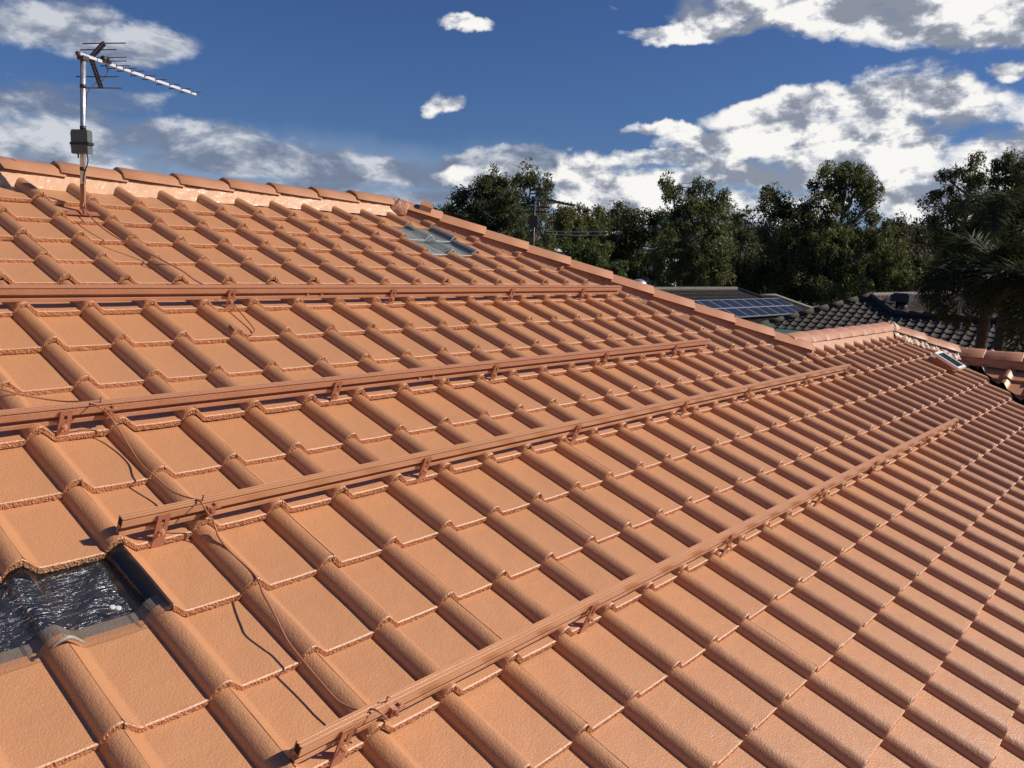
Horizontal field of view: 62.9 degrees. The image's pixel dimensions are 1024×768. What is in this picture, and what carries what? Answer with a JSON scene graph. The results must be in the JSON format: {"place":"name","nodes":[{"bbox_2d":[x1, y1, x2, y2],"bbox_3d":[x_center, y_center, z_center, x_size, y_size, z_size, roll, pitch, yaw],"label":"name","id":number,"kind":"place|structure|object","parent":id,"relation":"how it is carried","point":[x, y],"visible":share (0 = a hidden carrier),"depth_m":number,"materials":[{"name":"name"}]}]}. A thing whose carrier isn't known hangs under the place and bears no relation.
{"place":"outdoors","nodes":[
{"label":"outdoors","id":0,"kind":"place"},
{"bbox_2d":[0,0,1023,261],"label":"sky","id":1,"kind":"structure","parent":0,"point":[413,101],"materials":[{"name":"blue"}]},
{"label":"ground","id":2,"kind":"structure","parent":0,"visible":0},
{"bbox_2d":[432,201,463,214],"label":"gum tree","id":3,"kind":"object","parent":2,"relation":"on","point":[442,209],"visible":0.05,"depth_m":60.02,"materials":[{"name":"green plant"}]},
{"bbox_2d":[443,162,530,241],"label":"gum tree","id":4,"kind":"object","parent":2,"relation":"on","point":[495,204],"visible":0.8,"depth_m":46.19,"materials":[{"name":"green plant"}]},
{"bbox_2d":[0,156,1023,767],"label":"house","id":5,"kind":"structure","parent":2,"relation":"on","point":[872,620],"depth_m":3.77,"materials":[{"name":"tile"}]},
{"bbox_2d":[62,41,200,215],"bbox_3d":[-2.499,-1.639,5.578,0.300,1.077,1.404,4,9,11],"label":"tv antenna","id":6,"kind":"object","parent":5,"relation":"on","point":[81,143],"visible":1,"depth_m":5.11,"materials":[{"name":"metal"}]},
{"bbox_2d":[84,200,203,284],"bbox_3d":[-2.145,-0.791,4.834,1.139,0.538,0.135,7,10,27],"label":"antenna lead","id":7,"kind":"object","parent":5,"relation":"on","point":[140,248],"visible":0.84,"depth_m":4.79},
{"bbox_2d":[0,388,388,720],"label":"earth cable","id":8,"kind":"object","parent":5,"relation":"on","point":[270,607],"visible":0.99,"depth_m":2.86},
{"bbox_2d":[0,285,621,311],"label":"mounting rail","id":9,"kind":"object","parent":5,"relation":"attached to","point":[54,293],"visible":0.98,"depth_m":4.77,"materials":[{"name":"metal"}]},
{"bbox_2d":[230,303,254,334],"bbox_3d":[-1.469,-0.355,4.503,0.139,0.154,0.397,-2,10,-26],"label":"cable loop","id":10,"kind":"object","parent":9,"relation":"hanging from","point":[246,319],"visible":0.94,"depth_m":4.51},
{"bbox_2d":[0,338,710,442],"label":"mounting rail","id":11,"kind":"object","parent":5,"relation":"attached to","point":[64,416],"visible":0.97,"depth_m":3.86,"materials":[{"name":"metal"}]},
{"bbox_2d":[116,364,850,548],"bbox_3d":[0.925,0.176,5.362,0.169,0.170,6.913,9,11,39],"label":"mounting rail","id":12,"kind":"object","parent":5,"relation":"attached to","point":[160,519],"visible":0.97,"depth_m":3.61,"materials":[{"name":"metal"}]},
{"bbox_2d":[527,189,575,245],"bbox_3d":[0.577,-1.866,12.611,0.345,2.015,1.448,6,10,26],"label":"tv antenna","id":13,"kind":"object","parent":5,"relation":"on","point":[533,222],"visible":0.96,"depth_m":12.01,"materials":[{"name":"grey metal"}]},
{"bbox_2d":[290,417,958,767],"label":"mounting rail","id":14,"kind":"object","parent":5,"relation":"attached to","point":[348,726],"visible":0.98,"depth_m":2.94,"materials":[{"name":"metal"}]},
{"bbox_2d":[805,353,821,362],"bbox_3d":[2.859,-0.248,7.935,0.143,0.088,0.090,9,11,39],"label":"roof hood","id":15,"kind":"object","parent":5,"relation":"on","point":[812,357],"visible":1,"depth_m":7.91,"materials":[{"name":"orange ceramic"}]},
{"bbox_2d":[853,362,868,372],"bbox_3d":[3.440,-0.163,8.248,0.143,0.088,0.090,9,11,39],"label":"roof hood","id":16,"kind":"object","parent":5,"relation":"on","point":[860,367],"visible":1,"depth_m":8.23,"materials":[{"name":"orange ceramic"}]},
{"bbox_2d":[932,351,965,371],"bbox_3d":[5.165,-0.257,9.898,0.307,0.224,0.344,9,11,39],"label":"skylight","id":17,"kind":"object","parent":5,"relation":"on","point":[945,361],"visible":1,"depth_m":9.84},
{"bbox_2d":[510,157,560,252],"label":"gum tree","id":18,"kind":"object","parent":2,"relation":"on","point":[526,181],"visible":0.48,"depth_m":51.74,"materials":[{"name":"green plant"}]},
{"bbox_2d":[550,202,617,264],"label":"broad tree","id":19,"kind":"object","parent":2,"relation":"on","point":[566,217],"visible":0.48,"depth_m":57.27,"materials":[{"name":"green plant"}]},
{"bbox_2d":[551,236,630,277],"bbox_3d":[2.969,-2.921,34.310,3.465,6.234,1.711,5,9,14],"label":"tree","id":20,"kind":"object","parent":2,"relation":"on","point":[596,260],"visible":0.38,"depth_m":33.82,"materials":[{"name":"green plant"}]},
{"bbox_2d":[584,198,645,274],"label":"broad tree","id":21,"kind":"object","parent":2,"relation":"on","point":[616,213],"visible":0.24,"depth_m":61.04,"materials":[{"name":"green plant"}]},
{"bbox_2d":[611,207,678,286],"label":"broad tree","id":22,"kind":"object","parent":2,"relation":"on","point":[644,236],"visible":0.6,"depth_m":59.49,"materials":[{"name":"green plant"}]},
{"bbox_2d":[637,248,675,286],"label":"white cottage","id":23,"kind":"structure","parent":2,"relation":"on","point":[645,249],"depth_m":72.80,"materials":[{"name":"white paint"}]},
{"bbox_2d":[645,168,740,286],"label":"gum tree","id":24,"kind":"object","parent":2,"relation":"on","point":[714,232],"visible":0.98,"depth_m":53.44,"materials":[{"name":"green plant"}]},
{"bbox_2d":[654,287,813,322],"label":"brick house","id":25,"kind":"structure","parent":2,"relation":"on","point":[741,303],"depth_m":35.94,"materials":[{"name":"tile"}]},
{"bbox_2d":[635,279,646,283],"bbox_3d":[5.021,-3.878,33.218,0.678,0.580,0.678,9,11,39],"label":"roof ventilator","id":26,"kind":"object","parent":25,"relation":"on","point":[641,280],"visible":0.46,"depth_m":33.00,"materials":[{"name":"metal"}]},
{"bbox_2d":[720,205,767,287],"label":"broad tree","id":27,"kind":"object","parent":2,"relation":"on","point":[745,235],"visible":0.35,"depth_m":61.21,"materials":[{"name":"green plant"}]},
{"bbox_2d":[501,205,1020,305],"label":"distant wood","id":28,"kind":"object","parent":2,"relation":"on","point":[694,238],"visible":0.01,"depth_m":76.81,"materials":[{"name":"green plant"}]},
{"bbox_2d":[719,251,818,306],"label":"broad tree","id":29,"kind":"object","parent":2,"relation":"on","point":[765,278],"visible":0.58,"depth_m":58.70,"materials":[{"name":"green plant"}]},
{"bbox_2d":[761,323,797,333],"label":"garden shed","id":30,"kind":"structure","parent":2,"relation":"on","point":[783,331],"depth_m":25.74,"materials":[{"name":"green metal"}]},
{"bbox_2d":[742,158,915,305],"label":"gum tree","id":31,"kind":"object","parent":2,"relation":"on","point":[842,240],"visible":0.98,"depth_m":57.25,"materials":[{"name":"green plant"}]},
{"bbox_2d":[812,260,909,302],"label":"broad tree","id":32,"kind":"object","parent":2,"relation":"on","point":[854,275],"visible":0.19,"depth_m":57.47,"materials":[{"name":"green plant"}]},
{"bbox_2d":[757,291,1023,351],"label":"tiled house","id":33,"kind":"structure","parent":2,"relation":"on","point":[872,308],"depth_m":28.45,"materials":[{"name":"tile"}]},
{"bbox_2d":[890,293,913,309],"bbox_3d":[13.403,-2.720,28.813,0.600,0.810,0.600,9,11,39],"label":"evaporative cooler","id":34,"kind":"object","parent":33,"relation":"on","point":[902,300],"visible":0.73,"depth_m":28.62,"materials":[{"name":"black plastic"}]},
{"bbox_2d":[881,208,944,287],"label":"broad tree","id":35,"kind":"object","parent":2,"relation":"on","point":[915,237],"visible":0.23,"depth_m":67.22,"materials":[{"name":"green plant"}]},
{"bbox_2d":[889,246,964,297],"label":"broad tree","id":36,"kind":"object","parent":2,"relation":"on","point":[908,284],"visible":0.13,"depth_m":58.90,"materials":[{"name":"green plant"}]},
{"bbox_2d":[915,150,989,286],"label":"gum tree","id":37,"kind":"object","parent":2,"relation":"on","point":[973,163],"visible":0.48,"depth_m":53.98,"materials":[{"name":"green plant"}]},
{"bbox_2d":[913,216,1023,348],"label":"palm tree","id":38,"kind":"object","parent":2,"relation":"on","point":[967,268],"visible":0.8,"depth_m":16.85,"materials":[{"name":"green plant"}]},
{"bbox_2d":[929,184,1023,350],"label":"palm tree","id":39,"kind":"object","parent":2,"relation":"on","point":[996,217],"visible":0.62,"depth_m":18.79,"materials":[{"name":"green plant"}]},
{"bbox_2d":[957,147,1023,312],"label":"gum tree","id":40,"kind":"object","parent":2,"relation":"on","point":[1003,167],"visible":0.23,"depth_m":51.56,"materials":[{"name":"green plant"}]},
{"bbox_2d":[965,253,1023,351],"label":"palm tree","id":41,"kind":"object","parent":2,"relation":"on","point":[998,283],"visible":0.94,"depth_m":14.24,"materials":[{"name":"green plant"}]},
{"bbox_2d":[1007,155,1023,227],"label":"broad tree","id":42,"kind":"object","parent":2,"relation":"on","point":[1017,170],"visible":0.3,"depth_m":48.13,"materials":[{"name":"green plant"}]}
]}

